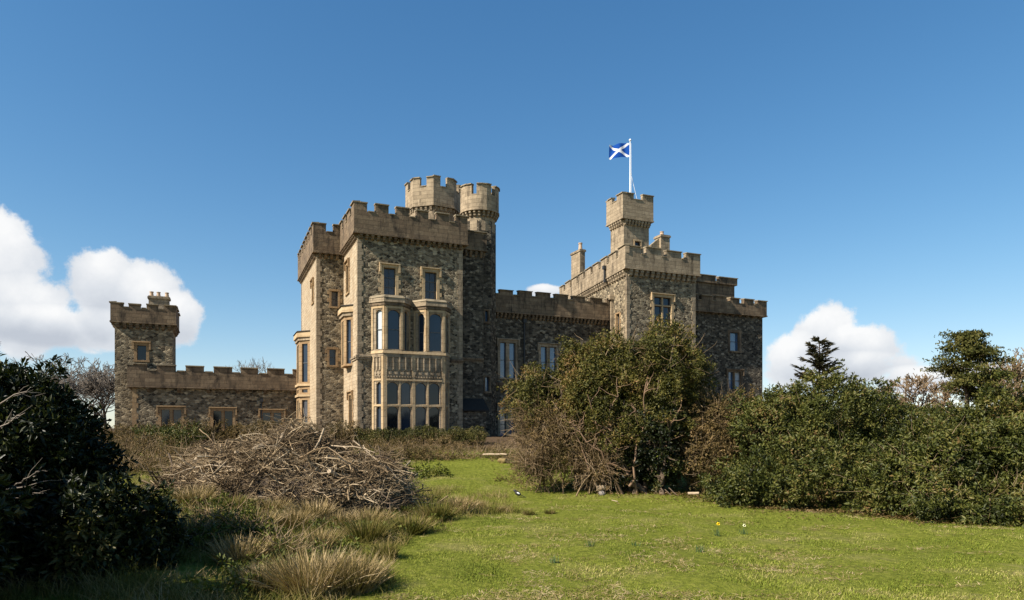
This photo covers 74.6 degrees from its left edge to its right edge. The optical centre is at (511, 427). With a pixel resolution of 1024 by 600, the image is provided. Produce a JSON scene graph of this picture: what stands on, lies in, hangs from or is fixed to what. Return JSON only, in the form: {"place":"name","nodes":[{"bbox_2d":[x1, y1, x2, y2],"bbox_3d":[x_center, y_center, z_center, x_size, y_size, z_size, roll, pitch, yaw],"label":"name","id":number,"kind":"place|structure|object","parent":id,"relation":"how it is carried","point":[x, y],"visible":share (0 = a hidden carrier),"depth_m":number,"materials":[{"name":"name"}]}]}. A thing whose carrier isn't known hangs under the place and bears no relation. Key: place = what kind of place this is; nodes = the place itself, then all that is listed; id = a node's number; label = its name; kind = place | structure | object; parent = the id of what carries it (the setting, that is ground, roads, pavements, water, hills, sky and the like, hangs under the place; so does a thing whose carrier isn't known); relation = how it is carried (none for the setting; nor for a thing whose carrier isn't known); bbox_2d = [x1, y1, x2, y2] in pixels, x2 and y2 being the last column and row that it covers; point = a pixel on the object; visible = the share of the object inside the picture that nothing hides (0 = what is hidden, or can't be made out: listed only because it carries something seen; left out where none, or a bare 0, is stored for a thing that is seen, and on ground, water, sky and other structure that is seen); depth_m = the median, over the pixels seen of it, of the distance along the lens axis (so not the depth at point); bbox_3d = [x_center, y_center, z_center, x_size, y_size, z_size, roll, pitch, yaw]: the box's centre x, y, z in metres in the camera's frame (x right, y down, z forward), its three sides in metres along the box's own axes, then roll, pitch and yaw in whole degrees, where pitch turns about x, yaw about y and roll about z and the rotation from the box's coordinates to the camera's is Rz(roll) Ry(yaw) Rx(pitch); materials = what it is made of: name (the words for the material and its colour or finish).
{"place":"outdoors","nodes":[
{"label":"outdoors","id":0,"kind":"place"},
{"bbox_2d":[0,428,1023,599],"bbox_3d":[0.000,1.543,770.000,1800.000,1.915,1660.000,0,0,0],"label":"ground","id":1,"kind":"structure","parent":0,"point":[694,583],"depth_m":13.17,"materials":[{"name":"green plant"}]},
{"bbox_2d":[7,351,111,396],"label":"bare tree","id":2,"kind":"object","parent":1,"relation":"on","point":[73,382],"visible":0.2,"depth_m":74.29,"materials":[{"name":"brown plant"}]},
{"bbox_2d":[51,367,88,403],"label":"bare tree","id":3,"kind":"object","parent":1,"relation":"on","point":[73,377],"visible":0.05,"depth_m":91.42,"materials":[{"name":"grey plant"}]},
{"bbox_2d":[56,357,114,408],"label":"bare tree","id":4,"kind":"object","parent":1,"relation":"on","point":[88,373],"visible":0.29,"depth_m":79.91,"materials":[{"name":"brown plant"}]},
{"bbox_2d":[69,358,114,432],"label":"bare tree","id":5,"kind":"object","parent":1,"relation":"on","point":[107,384],"visible":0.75,"depth_m":76.15,"materials":[{"name":"brown plant"}]},
{"bbox_2d":[71,370,114,416],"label":"bare tree","id":6,"kind":"object","parent":1,"relation":"on","point":[113,402],"visible":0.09,"depth_m":92.77,"materials":[{"name":"brown plant"}]},
{"bbox_2d":[0,345,193,590],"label":"dark rhododendron","id":7,"kind":"object","parent":1,"relation":"on","point":[56,429],"visible":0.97,"depth_m":10.21,"materials":[{"name":"green plant"}]},
{"bbox_2d":[0,385,63,498],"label":"dead branch","id":8,"kind":"object","parent":7,"relation":"attached to","point":[11,420],"visible":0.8,"depth_m":9.18,"materials":[{"name":"brown wood"}]},
{"bbox_2d":[105,425,216,475],"bbox_3d":[-14.896,1.019,27.834,6.051,2.428,9.120,0,0,-28],"label":"bracken patch","id":9,"kind":"object","parent":1,"relation":"on","point":[134,449],"visible":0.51,"depth_m":28.04,"materials":[{"name":"brown plant"}]},
{"bbox_2d":[130,421,208,452],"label":"bramble clump","id":10,"kind":"object","parent":1,"relation":"on","point":[166,430],"visible":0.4,"depth_m":32.95,"materials":[{"name":"green plant"}]},
{"bbox_2d":[164,512,222,540],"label":"grass tussock","id":11,"kind":"object","parent":1,"relation":"on","point":[190,527],"depth_m":12.88,"materials":[{"name":"plant"}]},
{"bbox_2d":[166,480,223,508],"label":"grass tussock","id":12,"kind":"object","parent":1,"relation":"on","point":[190,493],"depth_m":16.46,"materials":[{"name":"plant"}]},
{"bbox_2d":[179,504,242,523],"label":"grass tussock","id":13,"kind":"object","parent":1,"relation":"on","point":[194,513],"depth_m":14.48,"materials":[{"name":"plant"}]},
{"bbox_2d":[199,492,260,508],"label":"grass tussock","id":14,"kind":"object","parent":1,"relation":"on","point":[241,500],"depth_m":16.31,"materials":[{"name":"green plant"}]},
{"bbox_2d":[99,415,363,444],"bbox_3d":[-15.792,0.169,37.354,15.375,1.962,3.024,0,0,0],"label":"overgrown hedge","id":15,"kind":"object","parent":1,"relation":"on","point":[231,432],"visible":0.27,"depth_m":37.09,"materials":[{"name":"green plant"}]},
{"bbox_2d":[199,532,276,567],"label":"grass tussock","id":16,"kind":"object","parent":1,"relation":"on","point":[235,553],"depth_m":11.44,"materials":[{"name":"plant"}]},
{"bbox_2d":[226,357,270,372],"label":"bare tree","id":17,"kind":"object","parent":1,"relation":"on","point":[252,366],"visible":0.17,"depth_m":83.54,"materials":[{"name":"grey plant"}]},
{"bbox_2d":[178,481,326,556],"bbox_3d":[-5.181,1.989,12.657,4.391,1.756,2.558,0,0,44],"label":"weed clump","id":18,"kind":"object","parent":1,"relation":"on","point":[227,523],"visible":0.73,"depth_m":12.60,"materials":[{"name":"green plant"}]},
{"bbox_2d":[221,557,298,593],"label":"grass tussock","id":19,"kind":"object","parent":1,"relation":"on","point":[255,578],"depth_m":9.73,"materials":[{"name":"plant"}]},
{"bbox_2d":[235,505,287,531],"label":"grass tussock","id":20,"kind":"object","parent":1,"relation":"on","point":[270,513],"depth_m":14.48,"materials":[{"name":"plant"}]},
{"bbox_2d":[0,457,525,599],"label":"rough grass","id":21,"kind":"structure","parent":1,"relation":"on","point":[144,586],"depth_m":9.61,"materials":[{"name":"green plant"}]},
{"bbox_2d":[250,495,296,514],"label":"grass tussock","id":22,"kind":"object","parent":1,"relation":"on","point":[269,504],"depth_m":16.52,"materials":[{"name":"plant"}]},
{"bbox_2d":[252,530,325,564],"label":"grass tussock","id":23,"kind":"object","parent":1,"relation":"on","point":[290,545],"depth_m":11.81,"materials":[{"name":"plant"}]},
{"bbox_2d":[137,402,447,517],"bbox_3d":[-6.490,0.971,19.057,9.332,3.440,5.279,0,0,0],"label":"brush heap","id":24,"kind":"object","parent":1,"relation":"on","point":[298,461],"visible":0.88,"depth_m":17.91,"materials":[{"name":"brown wood"}]},
{"bbox_2d":[119,484,469,596],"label":"leafy weeds","id":25,"kind":"object","parent":1,"relation":"on","point":[234,563],"visible":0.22,"depth_m":11.61,"materials":[{"name":"green plant"}]},
{"bbox_2d":[271,507,321,528],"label":"grass tussock","id":26,"kind":"object","parent":1,"relation":"on","point":[294,517],"depth_m":15.26,"materials":[{"name":"plant"}]},
{"bbox_2d":[279,493,341,523],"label":"grass tussock","id":27,"kind":"object","parent":1,"relation":"on","point":[317,508],"depth_m":16.07,"materials":[{"name":"plant"}]},
{"bbox_2d":[239,540,382,599],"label":"grass tussock","id":28,"kind":"object","parent":1,"relation":"on","point":[299,577],"depth_m":9.57,"materials":[{"name":"plant"}]},
{"bbox_2d":[293,523,352,552],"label":"grass tussock","id":29,"kind":"object","parent":1,"relation":"on","point":[330,538],"depth_m":12.91,"materials":[{"name":"plant"}]},
{"bbox_2d":[310,509,358,529],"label":"grass tussock","id":30,"kind":"object","parent":1,"relation":"on","point":[328,518],"depth_m":15.68,"materials":[{"name":"plant"}]},
{"bbox_2d":[303,546,410,595],"bbox_3d":[-2.358,2.094,9.972,1.576,0.718,1.706,0,0,-34],"label":"grass tussock","id":31,"kind":"object","parent":1,"relation":"on","point":[365,583],"depth_m":9.76,"materials":[{"name":"plant"}]},
{"bbox_2d":[330,510,399,542],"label":"grass tussock","id":32,"kind":"object","parent":1,"relation":"on","point":[374,530],"depth_m":14.02,"materials":[{"name":"green plant"}]},
{"bbox_2d":[335,502,411,525],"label":"grass tussock","id":33,"kind":"object","parent":1,"relation":"on","point":[364,515],"depth_m":16.35,"materials":[{"name":"plant"}]},
{"bbox_2d":[368,538,403,558],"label":"grass tussock","id":34,"kind":"object","parent":1,"relation":"on","point":[389,548],"depth_m":12.21,"materials":[{"name":"green plant"}]},
{"bbox_2d":[391,502,416,514],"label":"grass tussock","id":35,"kind":"object","parent":1,"relation":"on","point":[406,513],"depth_m":18.20,"materials":[{"name":"green plant"}]},
{"bbox_2d":[376,508,439,534],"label":"grass tussock","id":36,"kind":"object","parent":1,"relation":"on","point":[423,526],"depth_m":15.27,"materials":[{"name":"green plant"}]},
{"bbox_2d":[352,424,488,444],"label":"hedge","id":37,"kind":"object","parent":1,"relation":"on","point":[472,435],"visible":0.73,"depth_m":36.78,"materials":[{"name":"green plant"}]},
{"bbox_2d":[399,460,451,478],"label":"dock clump","id":38,"kind":"object","parent":1,"relation":"on","point":[433,470],"visible":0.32,"depth_m":27.30,"materials":[{"name":"green plant"}]},
{"bbox_2d":[347,433,522,463],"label":"bracken bank","id":39,"kind":"structure","parent":1,"relation":"on","point":[424,451],"depth_m":31.90,"materials":[{"name":"brown plant"}]},
{"bbox_2d":[408,496,461,521],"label":"grass tussock","id":40,"kind":"object","parent":1,"relation":"on","point":[442,511],"depth_m":16.98,"materials":[{"name":"green plant"}]},
{"bbox_2d":[109,175,767,436],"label":"castle","id":41,"kind":"structure","parent":1,"relation":"on","point":[410,317],"depth_m":55.57,"materials":[{"name":"stone"}]},
{"bbox_2d":[132,341,150,361],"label":"window","id":42,"kind":"structure","parent":41,"relation":"in","point":[141,349],"depth_m":56.58,"materials":[{"name":"beige stone"}]},
{"bbox_2d":[156,405,185,427],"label":"window","id":43,"kind":"structure","parent":41,"relation":"in","point":[172,412],"depth_m":56.16,"materials":[{"name":"beige stone"}]},
{"bbox_2d":[208,407,236,432],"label":"window","id":44,"kind":"structure","parent":41,"relation":"in","point":[215,413],"depth_m":57.79,"materials":[{"name":"beige stone"}]},
{"bbox_2d":[258,408,285,433],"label":"window","id":45,"kind":"structure","parent":41,"relation":"in","point":[275,413],"depth_m":59.35,"materials":[{"name":"beige stone"}]},
{"bbox_2d":[310,277,313,305],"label":"window","id":46,"kind":"structure","parent":41,"relation":"in","point":[312,279],"depth_m":55.17,"materials":[{"name":"beige stone"}]},
{"bbox_2d":[325,347,339,366],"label":"window","id":47,"kind":"structure","parent":41,"relation":"in","point":[332,359],"depth_m":53.67,"materials":[{"name":"beige stone"}]},
{"bbox_2d":[327,289,341,307],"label":"window","id":48,"kind":"structure","parent":41,"relation":"in","point":[334,300],"depth_m":53.72,"materials":[{"name":"beige stone"}]},
{"bbox_2d":[344,257,349,296],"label":"window","id":49,"kind":"structure","parent":41,"relation":"in","point":[347,262],"depth_m":52.59,"materials":[{"name":"beige stone"}]},
{"bbox_2d":[346,390,353,429],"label":"window","id":50,"kind":"structure","parent":41,"relation":"in","point":[349,394],"depth_m":51.53,"materials":[{"name":"beige stone"}]},
{"bbox_2d":[379,262,400,295],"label":"window","id":51,"kind":"structure","parent":41,"relation":"in","point":[390,273],"depth_m":49.48,"materials":[{"name":"stone"}]},
{"bbox_2d":[420,266,441,299],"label":"window","id":52,"kind":"structure","parent":41,"relation":"in","point":[431,277],"depth_m":50.74,"materials":[{"name":"stone"}]},
{"bbox_2d":[483,309,490,323],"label":"window","id":53,"kind":"structure","parent":41,"relation":"in","point":[486,311],"depth_m":54.73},
{"bbox_2d":[483,375,491,392],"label":"window","id":54,"kind":"structure","parent":41,"relation":"in","point":[487,379],"depth_m":54.78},
{"bbox_2d":[496,403,517,435],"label":"door","id":55,"kind":"structure","parent":41,"relation":"in","point":[502,425],"depth_m":56.94,"materials":[{"name":"grey glass"}]},
{"bbox_2d":[496,338,519,379],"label":"window","id":56,"kind":"structure","parent":41,"relation":"in","point":[507,347],"depth_m":56.99,"materials":[{"name":"glass"}]},
{"bbox_2d":[537,342,560,379],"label":"window","id":57,"kind":"structure","parent":41,"relation":"in","point":[546,351],"depth_m":58.50,"materials":[{"name":"blue glass"}]},
{"bbox_2d":[615,311,620,334],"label":"window","id":58,"kind":"structure","parent":41,"relation":"in","point":[617,315],"depth_m":59.73,"materials":[{"name":"beige stone"}]},
{"bbox_2d":[629,139,636,197],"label":"flagpole","id":59,"kind":"object","parent":41,"relation":"on","point":[630,185],"visible":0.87,"depth_m":64.21,"materials":[{"name":"white metal"}]},
{"bbox_2d":[609,143,628,159],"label":"flag","id":60,"kind":"object","parent":59,"relation":"attached to","point":[619,150],"visible":1,"depth_m":64.36,"materials":[{"name":"fabric"}]},
{"bbox_2d":[650,292,675,327],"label":"window","id":61,"kind":"structure","parent":41,"relation":"in","point":[662,304],"depth_m":59.12,"materials":[{"name":"stone"}]},
{"bbox_2d":[728,329,741,352],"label":"window","id":62,"kind":"structure","parent":41,"relation":"in","point":[734,336],"depth_m":63.81,"materials":[{"name":"blue glass"}]},
{"bbox_2d":[726,368,744,390],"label":"window","id":63,"kind":"structure","parent":41,"relation":"in","point":[734,376],"depth_m":63.74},
{"bbox_2d":[436,493,481,512],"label":"grass tussock","id":64,"kind":"object","parent":1,"relation":"on","point":[456,500],"depth_m":18.82,"materials":[{"name":"plant"}]},
{"bbox_2d":[483,453,505,454],"bbox_3d":[-0.803,1.220,31.135,1.330,0.119,0.118,0,0,32],"label":"felled trunk","id":65,"kind":"object","parent":1,"relation":"on","point":[495,454],"visible":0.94,"depth_m":31.05,"materials":[{"name":"brown wood"}]},
{"bbox_2d":[497,458,509,462],"bbox_3d":[-0.369,1.500,30.203,0.534,0.314,0.492,0,0,23],"label":"boulder","id":66,"kind":"object","parent":1,"relation":"on","point":[501,460],"visible":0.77,"depth_m":30.02,"materials":[{"name":"stone"}]},
{"bbox_2d":[513,490,526,497],"bbox_3d":[0.256,2.217,22.600,0.484,0.292,0.148,0,0,0],"label":"bird","id":67,"kind":"object","parent":1,"relation":"on","point":[517,493],"visible":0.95,"depth_m":22.56},
{"bbox_2d":[519,508,536,514],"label":"grass tussock","id":68,"kind":"object","parent":1,"relation":"on","point":[526,512],"depth_m":18.75,"materials":[{"name":"green plant"}]},
{"bbox_2d":[542,508,556,513],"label":"grass tussock","id":69,"kind":"object","parent":1,"relation":"on","point":[547,511],"depth_m":18.84,"materials":[{"name":"green plant"}]},
{"bbox_2d":[499,390,640,495],"bbox_3d":[1.962,0.546,23.961,4.947,4.030,3.528,0,0,0],"label":"browning shrub","id":70,"kind":"object","parent":1,"relation":"on","point":[546,454],"visible":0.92,"depth_m":23.61,"materials":[{"name":"brown plant"}]},
{"bbox_2d":[495,313,719,494],"bbox_3d":[3.482,-0.821,24.125,8.198,6.716,4.292,0,0,0],"label":"gnarled tree","id":71,"kind":"object","parent":1,"relation":"on","point":[593,380],"visible":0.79,"depth_m":23.60,"materials":[{"name":"green plant"}]},
{"bbox_2d":[601,395,689,494],"bbox_3d":[4.643,0.628,23.360,3.122,3.631,1.868,0,0,16],"label":"ivy trunk","id":72,"kind":"object","parent":1,"relation":"on","point":[657,479],"visible":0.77,"depth_m":23.05,"materials":[{"name":"green plant"}]},
{"bbox_2d":[688,492,699,494],"bbox_3d":[6.030,2.169,22.294,0.372,0.115,0.092,0,0,32],"label":"split log","id":73,"kind":"object","parent":1,"relation":"on","point":[693,493],"visible":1,"depth_m":22.26,"materials":[{"name":"brown wood"}]},
{"bbox_2d":[696,545,703,551],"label":"daffodil","id":74,"kind":"object","parent":1,"relation":"on","point":[700,548],"visible":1,"depth_m":13.18,"materials":[{"name":"green plant"}]},
{"bbox_2d":[713,522,719,535],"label":"daffodil","id":75,"kind":"object","parent":1,"relation":"on","point":[718,523],"visible":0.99,"depth_m":14.97,"materials":[{"name":"green plant"}]},
{"bbox_2d":[664,381,778,495],"bbox_3d":[7.106,0.501,23.544,4.516,4.469,3.321,0,0,20],"label":"red brown shrub","id":76,"kind":"object","parent":1,"relation":"on","point":[713,444],"visible":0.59,"depth_m":23.14,"materials":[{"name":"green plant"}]},
{"bbox_2d":[738,524,747,533],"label":"daffodil","id":77,"kind":"object","parent":1,"relation":"on","point":[744,525],"visible":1,"depth_m":15.28,"materials":[{"name":"green plant"}]},
{"bbox_2d":[493,469,1022,526],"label":"leaf litter","id":78,"kind":"object","parent":1,"relation":"on","point":[836,510],"visible":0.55,"depth_m":19.46,"materials":[{"name":"brown plant"}]},
{"bbox_2d":[696,445,864,509],"bbox_3d":[8.020,1.502,20.302,4.952,2.035,3.214,0,0,0],"label":"rhododendron","id":79,"kind":"object","parent":1,"relation":"on","point":[747,486],"visible":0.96,"depth_m":19.77,"materials":[{"name":"green plant"}]},
{"bbox_2d":[791,335,849,386],"bbox_3d":[17.320,-2.122,38.043,2.927,6.253,3.191,0,0,0],"label":"spruce tree","id":80,"kind":"object","parent":1,"relation":"on","point":[820,360],"visible":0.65,"depth_m":37.70,"materials":[{"name":"green plant"}]},
{"bbox_2d":[716,358,927,507],"bbox_3d":[10.208,0.416,22.591,6.337,5.396,5.404,0,0,-30],"label":"tall rhododendron","id":81,"kind":"object","parent":1,"relation":"on","point":[796,432],"visible":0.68,"depth_m":21.88,"materials":[{"name":"green plant"}]},
{"bbox_2d":[696,385,1019,457],"bbox_3d":[19.910,-0.303,37.383,25.761,4.002,9.288,0,0,-16],"label":"back rhododendron","id":82,"kind":"object","parent":1,"relation":"on","point":[933,412],"visible":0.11,"depth_m":37.87,"materials":[{"name":"green plant"}]},
{"bbox_2d":[873,379,911,403],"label":"bare tree","id":83,"kind":"object","parent":1,"relation":"on","point":[891,390],"visible":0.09,"depth_m":60.23,"materials":[{"name":"brown plant"}]},
{"bbox_2d":[890,373,952,414],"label":"bare tree","id":84,"kind":"object","parent":1,"relation":"on","point":[922,382],"visible":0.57,"depth_m":57.34,"materials":[{"name":"brown plant"}]},
{"bbox_2d":[830,367,1023,527],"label":"broad rhododendron","id":85,"kind":"object","parent":1,"relation":"on","point":[973,469],"visible":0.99,"depth_m":17.76,"materials":[{"name":"green plant"}]},
{"bbox_2d":[915,375,964,415],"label":"bare tree","id":86,"kind":"object","parent":1,"relation":"on","point":[945,394],"visible":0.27,"depth_m":63.63,"materials":[{"name":"brown plant"}]},
{"bbox_2d":[913,329,1023,408],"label":"pine tree","id":87,"kind":"object","parent":1,"relation":"on","point":[971,346],"visible":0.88,"depth_m":45.11,"materials":[{"name":"green plant"}]},
{"bbox_2d":[981,347,1023,398],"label":"bare tree","id":88,"kind":"object","parent":1,"relation":"on","point":[1020,373],"visible":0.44,"depth_m":54.09,"materials":[{"name":"brown plant"}]},
{"bbox_2d":[983,362,1021,403],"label":"bare tree","id":89,"kind":"object","parent":1,"relation":"on","point":[1004,379],"visible":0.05,"depth_m":56.75,"materials":[{"name":"brown plant"}]},
{"bbox_3d":[3.097,2.254,23.206,0.259,0.197,0.270,0,0,0],"label":"stone","id":90,"kind":"object","parent":1,"relation":"on","visible":0},
{"bbox_2d":[596,485,605,490],"bbox_3d":[3.102,2.088,23.296,0.334,0.223,0.204,0,0,0],"label":"short log","id":91,"kind":"object","parent":90,"relation":"on","point":[602,487],"visible":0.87,"depth_m":23.23,"materials":[{"name":"brown wood"}]},
{"bbox_2d":[0,0,1023,427],"label":"sky","id":92,"kind":"structure","parent":0,"point":[856,167],"materials":[{"name":"blue"}]},
{"bbox_2d":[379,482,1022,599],"bbox_3d":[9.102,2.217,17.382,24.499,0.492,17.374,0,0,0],"label":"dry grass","id":93,"kind":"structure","parent":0,"point":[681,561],"depth_m":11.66,"materials":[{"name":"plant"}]}
]}

